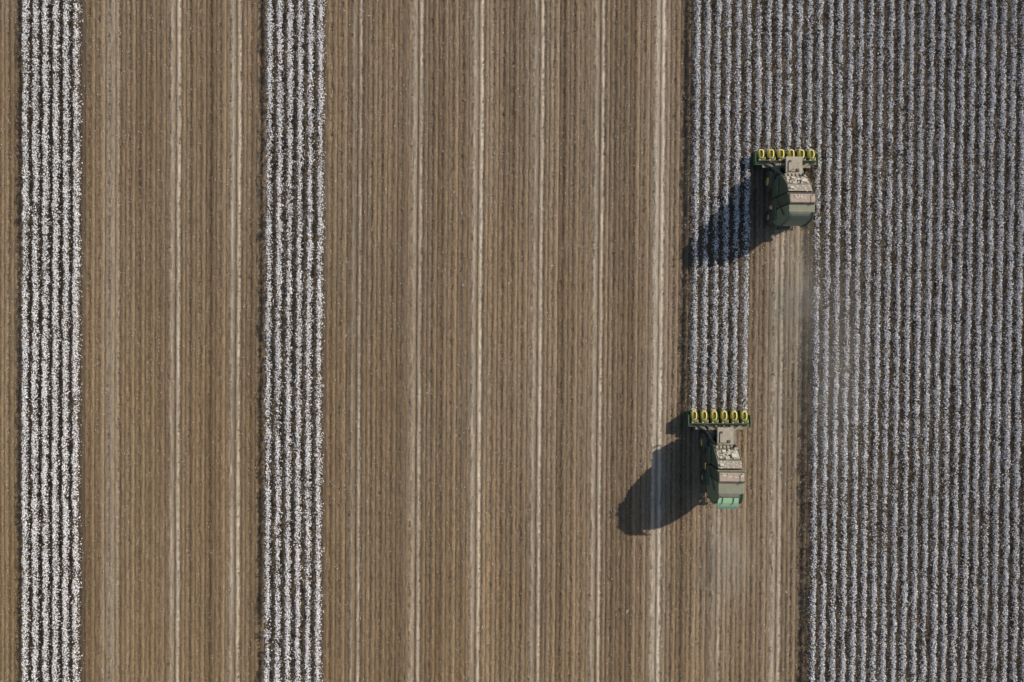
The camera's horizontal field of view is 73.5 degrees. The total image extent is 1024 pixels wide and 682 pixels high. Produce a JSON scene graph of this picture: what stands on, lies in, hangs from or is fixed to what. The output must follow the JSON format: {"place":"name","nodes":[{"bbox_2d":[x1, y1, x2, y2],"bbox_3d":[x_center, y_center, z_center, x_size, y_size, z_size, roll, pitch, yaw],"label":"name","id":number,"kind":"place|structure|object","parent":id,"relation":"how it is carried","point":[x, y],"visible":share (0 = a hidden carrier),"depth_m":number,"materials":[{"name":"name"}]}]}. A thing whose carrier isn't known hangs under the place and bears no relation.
{"place":"outdoors","nodes":[
{"label":"outdoors","id":0,"kind":"place"},
{"bbox_2d":[0,0,1023,681],"bbox_3d":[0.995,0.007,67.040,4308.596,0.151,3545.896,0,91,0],"label":"field ground","id":1,"kind":"structure","parent":0,"point":[504,36],"depth_m":67.03,"materials":[{"name":"soil"}]},
{"bbox_2d":[0,0,809,681],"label":"harvest stubble","id":2,"kind":"object","parent":1,"relation":"on","point":[408,346],"visible":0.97,"depth_m":66.98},
{"bbox_2d":[21,0,1023,681],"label":"cotton crop rows","id":3,"kind":"object","parent":1,"relation":"on","point":[695,250],"visible":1,"depth_m":66.44,"materials":[{"name":"white plant"}]},
{"bbox_2d":[686,409,750,508],"bbox_3d":[19.936,11.002,64.315,6.040,5.641,8.651,0,91,0],"label":"cotton picker","id":4,"kind":"object","parent":1,"relation":"on","point":[722,478],"visible":1,"depth_m":63.73,"materials":[{"name":"green paint"}]},
{"bbox_2d":[752,149,817,230],"bbox_3d":[26.287,-14.521,64.052,6.040,5.641,7.845,0,91,0],"label":"cotton picker","id":5,"kind":"object","parent":1,"relation":"on","point":[787,183],"visible":1,"depth_m":63.48,"materials":[{"name":"green paint"}]}
]}

